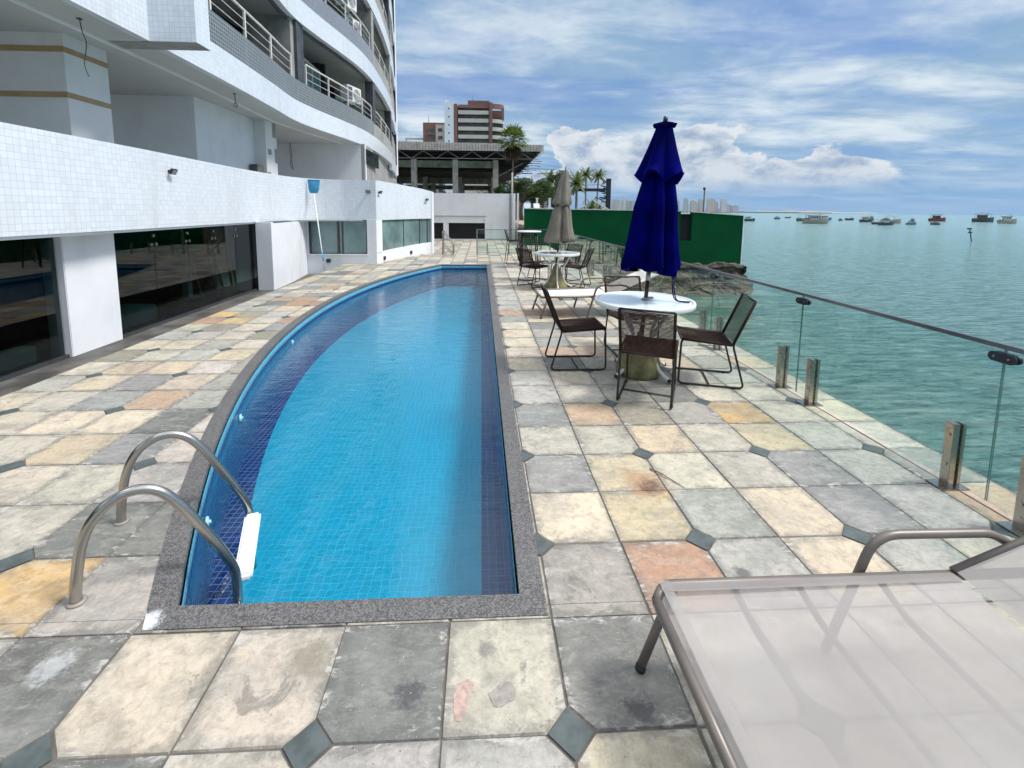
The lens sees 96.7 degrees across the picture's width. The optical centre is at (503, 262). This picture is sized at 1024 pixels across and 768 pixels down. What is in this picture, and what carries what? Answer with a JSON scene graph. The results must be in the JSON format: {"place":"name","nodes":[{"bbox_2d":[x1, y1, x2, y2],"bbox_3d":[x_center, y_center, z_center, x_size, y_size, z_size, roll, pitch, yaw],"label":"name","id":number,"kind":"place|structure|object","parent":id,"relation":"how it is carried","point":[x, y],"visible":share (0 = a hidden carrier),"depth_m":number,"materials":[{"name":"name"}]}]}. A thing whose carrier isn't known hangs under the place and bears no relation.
{"place":"outdoors","nodes":[
{"label":"outdoors","id":0,"kind":"place"},
{"bbox_2d":[295,213,523,327],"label":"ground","id":1,"kind":"structure","parent":0,"point":[521,224],"depth_m":26.16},
{"bbox_2d":[0,0,433,381],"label":"apartment building","id":2,"kind":"structure","parent":1,"relation":"on","point":[112,230],"depth_m":8.28,"materials":[{"name":"white tile"}]},
{"bbox_2d":[76,17,88,76],"bbox_3d":[-5.387,-2.752,5.832,0.092,0.716,0.060,0,7,-3],"label":"hanging wire","id":3,"kind":"object","parent":2,"relation":"hanging from","point":[78,18],"visible":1,"depth_m":5.83,"materials":[{"name":"grey"}]},
{"bbox_2d":[168,168,177,174],"bbox_3d":[-5.313,-1.454,7.279,0.127,0.094,0.130,0,7,-3],"label":"flood light","id":4,"kind":"object","parent":2,"relation":"attached to","point":[172,171],"visible":1,"depth_m":7.26,"materials":[{"name":"black plastic"}]},
{"bbox_2d":[249,164,262,172],"bbox_3d":[-6.665,-2.390,12.270,0.220,0.480,0.350,0,7,-3],"label":"wall box","id":5,"kind":"object","parent":2,"relation":"attached to","point":[256,167],"visible":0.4,"depth_m":12.10,"materials":[{"name":"beige plastic"}]},
{"bbox_2d":[289,143,292,168],"bbox_3d":[-7.778,-3.883,16.654,0.109,0.946,0.060,0,7,-3],"label":"hanging wire","id":6,"kind":"object","parent":2,"relation":"hanging from","point":[290,156],"visible":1,"depth_m":16.65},
{"bbox_2d":[304,58,320,91],"bbox_3d":[-6.516,-5.772,15.493,0.050,1.870,1.600,0,7,-3],"label":"balcony door","id":7,"kind":"structure","parent":2,"relation":"in","point":[310,71],"depth_m":15.47,"materials":[{"name":"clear glass"}]},
{"bbox_2d":[307,179,324,270],"bbox_3d":[-5.084,-1.052,12.617,0.872,2.492,0.260,7,9,44],"label":"pool skimmer net","id":8,"kind":"object","parent":2,"relation":"attached to","point":[313,186],"visible":1,"depth_m":12.68,"materials":[{"name":"blue plastic"}]},
{"bbox_2d":[308,220,367,254],"bbox_3d":[-4.904,-0.741,13.468,1.740,1.045,0.120,0,7,-3],"label":"sliding window","id":9,"kind":"structure","parent":2,"relation":"in","point":[353,234],"depth_m":13.50,"materials":[{"name":"glass"}]},
{"bbox_2d":[335,95,346,104],"bbox_3d":[-7.209,-6.334,20.382,0.050,1.870,1.900,0,7,-3],"label":"balcony door","id":10,"kind":"structure","parent":2,"relation":"in","point":[337,98],"depth_m":19.78,"materials":[{"name":"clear glass"}]},
{"bbox_2d":[335,0,356,13],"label":"air conditioner","id":11,"kind":"object","parent":2,"relation":"attached to","point":[352,4],"visible":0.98,"depth_m":16.32,"materials":[{"name":"white plastic"}]},
{"bbox_2d":[340,84,360,106],"bbox_3d":[-5.651,-6.167,16.849,0.333,0.640,0.840,2,7,17],"label":"air conditioner","id":12,"kind":"object","parent":2,"relation":"attached to","point":[357,91],"visible":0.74,"depth_m":16.62,"materials":[{"name":"white plastic"}]},
{"bbox_2d":[341,14,361,36],"bbox_3d":[-5.673,-8.726,16.958,0.333,0.640,0.840,2,7,17],"label":"air conditioner","id":13,"kind":"object","parent":2,"relation":"attached to","point":[353,21],"visible":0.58,"depth_m":16.75,"materials":[{"name":"white plastic"}]},
{"bbox_2d":[382,219,429,250],"bbox_3d":[-3.342,-0.988,15.481,0.259,0.970,3.361,3,7,18],"label":"corner window","id":14,"kind":"structure","parent":2,"relation":"in","point":[396,233],"depth_m":15.53,"materials":[{"name":"glass"}]},
{"bbox_2d":[405,138,422,184],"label":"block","id":15,"kind":"structure","parent":1,"relation":"on","point":[406,139],"depth_m":179.75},
{"bbox_2d":[423,115,444,192],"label":"apartment tower","id":16,"kind":"structure","parent":1,"relation":"on","point":[433,132],"depth_m":176.09,"materials":[{"name":"white concrete"}]},
{"bbox_2d":[396,141,543,193],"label":"derelict terminal","id":17,"kind":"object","parent":1,"relation":"on","point":[458,166],"visible":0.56,"depth_m":42.31,"materials":[{"name":"concrete"}]},
{"bbox_2d":[444,90,503,192],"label":"apartment tower","id":18,"kind":"structure","parent":1,"relation":"on","point":[472,121],"depth_m":164.95,"materials":[{"name":"white concrete"}]},
{"bbox_2d":[478,182,519,193],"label":"leafy tree","id":19,"kind":"object","parent":1,"relation":"on","point":[489,190],"visible":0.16,"depth_m":56.10,"materials":[{"name":"green plant"}]},
{"bbox_2d":[493,183,516,200],"bbox_3d":[0.098,-4.366,32.740,1.824,2.686,2.148,0,7,-3],"label":"leafy tree","id":20,"kind":"object","parent":1,"relation":"on","point":[500,188],"visible":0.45,"depth_m":32.54,"materials":[{"name":"green plant"}]},
{"bbox_2d":[0,240,1023,767],"bbox_3d":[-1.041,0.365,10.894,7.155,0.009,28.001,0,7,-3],"label":"deck paving","id":21,"kind":"structure","parent":1,"relation":"on","point":[266,690],"depth_m":2.19,"materials":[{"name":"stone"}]},
{"bbox_2d":[0,274,315,396],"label":"gutter floor","id":22,"kind":"structure","parent":21,"relation":"on","point":[14,384],"depth_m":6.24,"materials":[{"name":"stone"}]},
{"bbox_2d":[65,430,260,608],"bbox_3d":[-1.580,1.347,2.216,0.661,0.902,0.594,-3,7,-24],"label":"pool ladder","id":23,"kind":"object","parent":21,"relation":"attached to","point":[242,567],"visible":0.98,"depth_m":2.08,"materials":[{"name":"metal"}]},
{"bbox_2d":[142,264,547,630],"bbox_3d":[-1.618,0.746,7.629,3.008,0.039,11.870,0,7,-3],"label":"pool coping","id":24,"kind":"object","parent":21,"relation":"on","point":[165,610],"visible":0.96,"depth_m":1.94,"materials":[{"name":"stone"}]},
{"bbox_2d":[195,267,528,620],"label":"coping joints","id":25,"kind":"object","parent":24,"relation":"on","point":[522,502],"visible":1,"depth_m":3.01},
{"bbox_2d":[182,266,516,605],"bbox_3d":[-1.620,1.053,7.664,2.782,0.590,11.644,0,7,-3],"label":"pool basin","id":26,"kind":"object","parent":21,"relation":"in","point":[357,464],"visible":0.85,"depth_m":3.98,"materials":[{"name":"tile"}]},
{"bbox_2d":[205,516,210,524],"bbox_3d":[-1.708,1.501,2.631,0.028,0.068,0.068,-3,7,-26],"label":"pool inlet","id":27,"kind":"object","parent":26,"relation":"attached to","point":[207,521],"visible":0.73,"depth_m":2.62,"materials":[{"name":"white plastic"}]},
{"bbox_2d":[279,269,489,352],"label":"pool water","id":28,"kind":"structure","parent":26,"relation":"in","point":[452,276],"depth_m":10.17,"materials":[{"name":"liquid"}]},
{"bbox_2d":[442,230,453,254],"bbox_3d":[-2.022,-0.728,16.601,0.406,0.872,0.586,0,7,-3],"label":"stair handrail","id":29,"kind":"object","parent":21,"relation":"on","point":[446,235],"visible":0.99,"depth_m":16.37,"materials":[{"name":"metal"}]},
{"bbox_2d":[453,679,473,721],"bbox_3d":[-0.141,1.438,1.497,0.058,0.001,0.139,2,7,13],"label":"worn patch","id":30,"kind":"object","parent":21,"relation":"on","point":[463,690],"visible":1,"depth_m":1.50,"materials":[{"name":"stone"}]},
{"bbox_2d":[434,193,518,239],"bbox_3d":[-2.064,-2.794,27.467,5.400,2.540,6.650,0,7,-3],"label":"white annex","id":31,"kind":"object","parent":21,"relation":"on","point":[460,216],"visible":0.66,"depth_m":24.33,"materials":[{"name":"paint"}]},
{"bbox_2d":[488,681,515,706],"bbox_3d":[-0.002,1.437,1.516,0.092,0.001,0.073,-4,8,-32],"label":"worn patch","id":32,"kind":"object","parent":21,"relation":"on","point":[502,693],"visible":1,"depth_m":1.51,"materials":[{"name":"stone"}]},
{"bbox_2d":[0,240,1018,767],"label":"paving inserts","id":33,"kind":"object","parent":21,"relation":"on","point":[570,732],"visible":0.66,"depth_m":1.43,"materials":[{"name":"stone"}]},
{"bbox_2d":[504,229,520,264],"bbox_3d":[0.293,-0.470,13.615,0.538,1.052,0.420,-1,7,-8],"label":"bar stool","id":34,"kind":"object","parent":21,"relation":"on","point":[508,247],"visible":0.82,"depth_m":13.50,"materials":[{"name":"metal"}]},
{"bbox_2d":[476,229,550,254],"bbox_3d":[0.482,-0.734,16.487,2.940,0.930,0.040,0,7,-3],"label":"glass railing","id":35,"kind":"object","parent":21,"relation":"on","point":[500,229],"visible":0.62,"depth_m":16.42,"materials":[{"name":"glass"}]},
{"bbox_2d":[517,228,531,259],"bbox_3d":[0.684,-0.607,14.840,0.420,1.052,0.538,0,7,-5],"label":"bar stool","id":36,"kind":"object","parent":21,"relation":"on","point":[519,238],"visible":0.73,"depth_m":14.99,"materials":[{"name":"metal"}]},
{"bbox_2d":[517,230,540,265],"bbox_3d":[0.718,-0.381,12.942,0.690,1.037,0.690,0,7,-3],"label":"bar table","id":37,"kind":"object","parent":21,"relation":"on","point":[522,232],"visible":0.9,"depth_m":12.72,"materials":[{"name":"metal"}]},
{"bbox_2d":[515,248,549,287],"bbox_3d":[0.623,0.093,9.716,0.630,0.824,0.467,-5,9,-41],"label":"cord chair","id":38,"kind":"object","parent":21,"relation":"on","point":[533,265],"visible":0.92,"depth_m":9.60,"materials":[{"name":"metal"}]},
{"bbox_2d":[516,243,548,281],"bbox_3d":[0.669,-0.006,10.582,0.630,0.824,0.467,4,8,32],"label":"cord chair","id":39,"kind":"object","parent":21,"relation":"on","point":[537,262],"visible":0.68,"depth_m":10.61,"materials":[{"name":"metal"}]},
{"bbox_2d":[539,239,555,263],"bbox_3d":[1.377,-0.508,14.018,0.538,1.052,0.420,0,7,-1],"label":"bar stool","id":40,"kind":"object","parent":21,"relation":"on","point":[541,248],"visible":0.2,"depth_m":13.87,"materials":[{"name":"metal"}]},
{"bbox_2d":[544,261,566,288],"bbox_3d":[1.100,0.248,9.536,0.495,0.560,0.493,0,7,-3],"label":"parasol base","id":41,"kind":"object","parent":21,"relation":"on","point":[551,283],"visible":0.77,"depth_m":9.42,"materials":[{"name":"concrete"}]},
{"bbox_2d":[544,167,574,265],"bbox_3d":[1.161,-0.943,9.366,0.656,2.032,0.622,0,7,-3],"label":"closed parasol","id":42,"kind":"object","parent":41,"relation":"in","point":[560,228],"visible":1,"depth_m":9.16,"materials":[{"name":"beige fabric"}]},
{"bbox_2d":[534,251,579,287],"bbox_3d":[1.099,0.161,9.495,0.950,0.738,0.950,-5,8,-37],"label":"round table","id":43,"kind":"object","parent":21,"relation":"on","point":[554,254],"visible":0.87,"depth_m":9.36,"materials":[{"name":"white plastic"}]},
{"bbox_2d":[551,244,582,281],"bbox_3d":[1.478,-0.005,10.624,0.630,0.824,0.467,-6,9,-43],"label":"cord chair","id":44,"kind":"object","parent":21,"relation":"on","point":[574,248],"visible":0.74,"depth_m":10.69,"materials":[{"name":"metal"}]},
{"bbox_2d":[540,283,606,370],"bbox_3d":[0.717,0.658,4.762,0.630,0.824,0.467,0,7,-3],"label":"cord chair","id":45,"kind":"object","parent":21,"relation":"on","point":[586,324],"visible":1,"depth_m":4.70,"materials":[{"name":"metal"}]},
{"bbox_2d":[560,248,594,287],"bbox_3d":[1.574,0.093,9.767,0.630,0.824,0.467,4,7,27],"label":"cord chair","id":46,"kind":"object","parent":21,"relation":"on","point":[581,266],"visible":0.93,"depth_m":9.70,"materials":[{"name":"metal"}]},
{"bbox_2d":[532,269,661,318],"bbox_3d":[1.449,0.467,7.191,1.918,0.665,0.760,0,7,-7],"label":"sun lounger","id":47,"kind":"object","parent":21,"relation":"on","point":[573,293],"visible":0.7,"depth_m":7.20,"materials":[{"name":"beige metal"}]},
{"bbox_2d":[604,276,658,356],"bbox_3d":[1.458,0.606,5.263,0.467,0.824,0.630,0,7,-5],"label":"cord chair","id":48,"kind":"object","parent":21,"relation":"on","point":[629,283],"visible":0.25,"depth_m":5.49,"materials":[{"name":"metal"}]},
{"bbox_2d":[616,331,660,380],"bbox_3d":[1.344,0.894,4.513,0.434,0.420,0.433,0,7,-3],"label":"parasol base","id":49,"kind":"object","parent":21,"relation":"on","point":[642,368],"visible":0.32,"depth_m":4.34,"materials":[{"name":"concrete"}]},
{"bbox_2d":[620,116,689,335],"bbox_3d":[1.495,-0.316,4.393,0.593,2.138,0.520,7,9,44],"label":"closed parasol","id":50,"kind":"object","parent":49,"relation":"in","point":[652,243],"visible":1,"depth_m":4.25,"materials":[{"name":"blue fabric"}]},
{"bbox_2d":[595,291,695,382],"bbox_3d":[1.376,0.731,4.516,0.950,0.738,0.950,3,7,23],"label":"round table","id":51,"kind":"object","parent":21,"relation":"on","point":[615,301],"visible":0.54,"depth_m":4.36,"materials":[{"name":"white plastic"}]},
{"bbox_2d":[616,307,678,408],"bbox_3d":[1.257,0.755,3.949,0.467,0.824,0.630,3,7,23],"label":"cord chair","id":52,"kind":"object","parent":21,"relation":"on","point":[660,346],"visible":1,"depth_m":3.73,"materials":[{"name":"metal"}]},
{"bbox_2d":[650,468,684,487],"bbox_3d":[0.985,1.297,2.749,0.012,0.012,0.239,-4,8,-36],"label":"twig","id":53,"kind":"object","parent":21,"relation":"on","point":[666,476],"visible":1,"depth_m":2.76,"materials":[{"name":"beige plant"}]},
{"bbox_2d":[672,293,756,388],"bbox_3d":[1.986,0.714,4.353,0.630,0.824,0.467,2,7,14],"label":"cord chair","id":54,"kind":"object","parent":21,"relation":"on","point":[710,337],"visible":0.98,"depth_m":4.27,"materials":[{"name":"metal"}]},
{"bbox_2d":[561,257,1011,520],"bbox_3d":[2.437,0.833,6.968,0.010,0.005,19.400,0,7,-3],"label":"glass channel","id":55,"kind":"object","parent":21,"relation":"on","point":[879,443],"depth_m":3.14,"materials":[{"name":"metal"}]},
{"bbox_2d":[559,234,1023,536],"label":"glass railing","id":56,"kind":"object","parent":21,"relation":"on","point":[952,456],"visible":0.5,"depth_m":2.70,"materials":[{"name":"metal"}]},
{"bbox_2d":[635,528,1023,767],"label":"sun lounger","id":57,"kind":"object","parent":21,"relation":"on","point":[859,666],"visible":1,"depth_m":1.31,"materials":[{"name":"beige metal"}]},
{"bbox_2d":[507,173,516,193],"bbox_3d":[0.459,-3.212,25.857,0.711,3.730,0.086,0,7,-3],"label":"metal pole","id":58,"kind":"object","parent":1,"relation":"on","point":[511,180],"visible":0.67,"depth_m":25.68,"materials":[{"name":"metal"}]},
{"bbox_2d":[497,123,529,193],"bbox_3d":[0.558,-5.881,29.532,2.583,6.401,2.530,0,7,-3],"label":"palm tree","id":59,"kind":"object","parent":1,"relation":"on","point":[512,151],"visible":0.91,"depth_m":29.13,"materials":[{"name":"green plant"}]},
{"bbox_2d":[515,201,520,218],"bbox_3d":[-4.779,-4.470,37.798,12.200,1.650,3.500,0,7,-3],"label":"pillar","id":60,"kind":"structure","parent":1,"relation":"on","point":[516,209],"depth_m":36.35,"materials":[{"name":"paint"}]},
{"bbox_2d":[505,177,543,219],"bbox_3d":[1.468,-4.740,33.787,2.993,3.219,2.907,0,7,-3],"label":"leafy tree","id":61,"kind":"object","parent":1,"relation":"on","point":[524,187],"visible":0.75,"depth_m":33.34,"materials":[{"name":"green plant"}]},
{"bbox_2d":[524,203,530,207],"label":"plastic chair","id":62,"kind":"object","parent":1,"relation":"on","point":[527,205],"visible":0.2,"depth_m":21.71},
{"bbox_2d":[531,200,547,207],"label":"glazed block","id":63,"kind":"structure","parent":1,"relation":"on","point":[545,205],"depth_m":69.83,"materials":[{"name":"white glass"}]},
{"bbox_2d":[526,178,556,207],"bbox_3d":[2.886,-4.807,34.690,2.875,3.164,2.689,0,7,-3],"label":"leafy tree","id":64,"kind":"object","parent":1,"relation":"on","point":[547,192],"visible":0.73,"depth_m":34.16,"materials":[{"name":"green plant"}]},
{"bbox_2d":[516,163,568,185],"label":"rod trellis","id":65,"kind":"object","parent":1,"relation":"on","point":[538,173],"visible":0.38,"depth_m":49.40,"materials":[{"name":"grey metal"}]},
{"bbox_2d":[540,170,558,206],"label":"palm tree","id":66,"kind":"object","parent":1,"relation":"on","point":[548,176],"visible":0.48,"depth_m":45.44,"materials":[{"name":"green plant"}]},
{"bbox_2d":[546,170,570,191],"bbox_3d":[4.945,-5.966,39.913,2.108,4.289,2.875,-2,7,-21],"label":"palm tree","id":67,"kind":"object","parent":1,"relation":"on","point":[556,176],"visible":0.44,"depth_m":39.49,"materials":[{"name":"green plant"}]},
{"bbox_2d":[569,169,587,208],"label":"palm tree","id":68,"kind":"object","parent":1,"relation":"on","point":[576,183],"visible":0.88,"depth_m":44.64,"materials":[{"name":"green plant"}]},
{"bbox_2d":[580,165,595,208],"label":"palm tree","id":69,"kind":"object","parent":1,"relation":"on","point":[586,174],"visible":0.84,"depth_m":59.58,"materials":[{"name":"green plant"}]},
{"bbox_2d":[581,197,602,208],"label":"palm tree","id":70,"kind":"object","parent":1,"relation":"on","point":[591,206],"visible":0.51,"depth_m":44.04,"materials":[{"name":"green plant"}]},
{"bbox_2d":[580,199,607,208],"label":"leaning timbers","id":71,"kind":"object","parent":1,"relation":"on","point":[594,201],"visible":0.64,"depth_m":42.59,"materials":[{"name":"wood"}]},
{"bbox_2d":[578,178,610,208],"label":"steel gantry","id":72,"kind":"object","parent":1,"relation":"on","point":[607,192],"visible":0.92,"depth_m":45.08,"materials":[{"name":"metal"}]},
{"bbox_2d":[591,168,606,206],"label":"palm tree","id":73,"kind":"object","parent":1,"relation":"on","point":[597,176],"visible":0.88,"depth_m":59.70,"materials":[{"name":"green plant"}]},
{"bbox_2d":[585,262,747,291],"bbox_3d":[6.008,0.778,21.570,11.328,1.806,2.360,0,7,-3],"label":"rock foundation","id":74,"kind":"object","parent":1,"relation":"on","point":[687,277],"visible":0.23,"depth_m":21.37,"materials":[{"name":"stone"}]},
{"bbox_2d":[524,208,744,263],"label":"green wall","id":75,"kind":"structure","parent":74,"relation":"on","point":[706,238],"depth_m":21.36,"materials":[{"name":"paint"}]},
{"bbox_2d":[659,287,687,295],"bbox_3d":[7.717,1.375,20.650,1.603,0.515,0.932,0,7,-3],"label":"boulder","id":76,"kind":"object","parent":74,"relation":"on","point":[679,291],"visible":0.49,"depth_m":20.34,"materials":[{"name":"stone"}]},
{"bbox_2d":[689,282,727,291],"bbox_3d":[9.262,1.189,20.703,1.840,0.616,0.128,0,7,-1],"label":"driftwood","id":77,"kind":"object","parent":76,"relation":"on","point":[694,286],"visible":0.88,"depth_m":20.65,"materials":[{"name":"wood"}]},
{"bbox_2d":[180,211,1023,605],"bbox_3d":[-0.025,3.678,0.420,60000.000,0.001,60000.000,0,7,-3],"label":"sea water","id":78,"kind":"structure","parent":0,"point":[920,383],"depth_m":16.45,"materials":[{"name":"liquid"}]},
{"bbox_2d":[682,291,699,294],"bbox_3d":[8.342,1.386,20.291,0.739,0.237,0.124,1,7,5],"label":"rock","id":79,"kind":"object","parent":78,"relation":"on","point":[693,292],"visible":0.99,"depth_m":20.25,"materials":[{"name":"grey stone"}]},
{"bbox_2d":[688,285,719,295],"bbox_3d":[9.168,1.358,20.824,1.328,0.719,1.026,-3,7,-25],"label":"boulder","id":80,"kind":"object","parent":78,"relation":"in","point":[705,290],"visible":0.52,"depth_m":20.47,"materials":[{"name":"stone"}]},
{"bbox_2d":[703,187,705,211],"bbox_3d":[11.576,-1.803,26.570,0.150,5.120,0.143,0,7,-3],"label":"wooden mast","id":81,"kind":"object","parent":78,"relation":"on","point":[704,188],"visible":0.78,"depth_m":26.33,"materials":[{"name":"wood"}]},
{"bbox_2d":[714,278,753,294],"bbox_3d":[10.526,1.317,20.989,1.895,1.188,1.311,0,7,-3],"label":"boulder","id":82,"kind":"object","parent":78,"relation":"in","point":[736,286],"visible":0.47,"depth_m":20.59,"materials":[{"name":"stone"}]},
{"bbox_2d":[744,217,754,220],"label":"fishing boat","id":83,"kind":"object","parent":78,"relation":"on","point":[748,219],"visible":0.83,"depth_m":189.91,"materials":[{"name":"white plastic"}]},
{"bbox_2d":[796,214,807,220],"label":"fishing boat","id":84,"kind":"object","parent":78,"relation":"on","point":[798,219],"visible":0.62,"depth_m":197.70,"materials":[{"name":"white plastic"}]},
{"bbox_2d":[802,212,828,223],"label":"fishing boat","id":85,"kind":"object","parent":78,"relation":"on","point":[813,219],"visible":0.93,"depth_m":153.06,"materials":[{"name":"white plastic"}]},
{"bbox_2d":[859,216,871,221],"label":"fishing boat","id":86,"kind":"object","parent":78,"relation":"on","point":[865,219],"visible":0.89,"depth_m":186.11,"materials":[{"name":"white plastic"}]},
{"bbox_2d":[877,218,893,224],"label":"fishing boat","id":87,"kind":"object","parent":78,"relation":"on","point":[884,222],"visible":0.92,"depth_m":139.94,"materials":[{"name":"white plastic"}]},
{"bbox_2d":[880,216,900,222],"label":"fishing boat","id":88,"kind":"object","parent":78,"relation":"on","point":[897,220],"visible":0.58,"depth_m":165.87,"materials":[{"name":"white plastic"}]},
{"bbox_2d":[905,219,915,224],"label":"fishing boat","id":89,"kind":"object","parent":78,"relation":"on","point":[910,223],"visible":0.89,"depth_m":148.94,"materials":[{"name":"white plastic"}]},
{"bbox_2d":[930,220,939,224],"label":"fishing boat","id":90,"kind":"object","parent":78,"relation":"on","point":[934,223],"visible":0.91,"depth_m":150.23,"materials":[{"name":"white plastic"}]},
{"bbox_2d":[928,214,945,220],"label":"fishing boat","id":91,"kind":"object","parent":78,"relation":"on","point":[936,217],"visible":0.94,"depth_m":214.63,"materials":[{"name":"red plastic"}]},
{"bbox_2d":[972,213,993,221],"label":"fishing boat","id":92,"kind":"object","parent":78,"relation":"on","point":[982,218],"visible":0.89,"depth_m":201.99,"materials":[{"name":"blue plastic"}]},
{"bbox_2d":[997,215,1016,223],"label":"fishing boat","id":93,"kind":"object","parent":78,"relation":"on","point":[1006,220],"visible":0.94,"depth_m":176.37,"materials":[{"name":"white plastic"}]},
{"bbox_2d":[395,0,1023,213],"label":"sky","id":94,"kind":"structure","parent":0,"point":[872,106],"materials":[{"name":"blue"}]},
{"bbox_2d":[689,211,805,212],"bbox_3d":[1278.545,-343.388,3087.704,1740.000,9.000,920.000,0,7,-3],"label":"shore","id":95,"kind":"structure","parent":0,"point":[755,212],"depth_m":2640.00,"materials":[{"name":"soil"}]},
{"bbox_2d":[610,198,613,208],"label":"apartment tower","id":96,"kind":"structure","parent":95,"relation":"on","point":[612,204],"depth_m":2638.75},
{"bbox_2d":[614,199,618,208],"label":"apartment tower","id":97,"kind":"structure","parent":95,"relation":"on","point":[616,203],"depth_m":2620.54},
{"bbox_2d":[622,196,626,208],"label":"apartment tower","id":98,"kind":"structure","parent":95,"relation":"on","point":[624,202],"depth_m":2623.51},
{"bbox_2d":[626,200,630,209],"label":"apartment tower","id":99,"kind":"structure","parent":95,"relation":"on","point":[628,207],"depth_m":2624.69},
{"bbox_2d":[683,198,687,210],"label":"apartment tower","id":100,"kind":"structure","parent":95,"relation":"on","point":[685,204],"depth_m":2642.49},
{"bbox_2d":[690,200,695,210],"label":"apartment tower","id":101,"kind":"structure","parent":95,"relation":"on","point":[692,205],"depth_m":2652.94,"materials":[{"name":"concrete"}]},
{"bbox_2d":[698,200,702,211],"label":"apartment tower","id":102,"kind":"structure","parent":95,"relation":"on","point":[700,207],"depth_m":2662.89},
{"bbox_2d":[706,199,710,211],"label":"apartment tower","id":103,"kind":"structure","parent":95,"relation":"on","point":[708,205],"depth_m":2659.76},
{"bbox_2d":[710,198,715,211],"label":"apartment tower","id":104,"kind":"structure","parent":95,"relation":"on","point":[713,200],"depth_m":2660.87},
{"bbox_2d":[715,202,717,211],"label":"apartment tower","id":105,"kind":"structure","parent":95,"relation":"on","point":[716,206],"depth_m":2692.57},
{"bbox_2d":[720,199,726,211],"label":"apartment tower","id":106,"kind":"structure","parent":95,"relation":"on","point":[723,202],"depth_m":2652.28,"materials":[{"name":"concrete"}]},
{"bbox_2d":[732,205,738,211],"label":"apartment tower","id":107,"kind":"structure","parent":95,"relation":"on","point":[735,208],"depth_m":2692.99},
{"bbox_2d":[745,211,869,212],"bbox_3d":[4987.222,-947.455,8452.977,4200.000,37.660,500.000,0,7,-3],"label":"hills","id":108,"kind":"structure","parent":0,"point":[808,211],"depth_m":8294.40,"materials":[{"name":"soil"}]}
]}

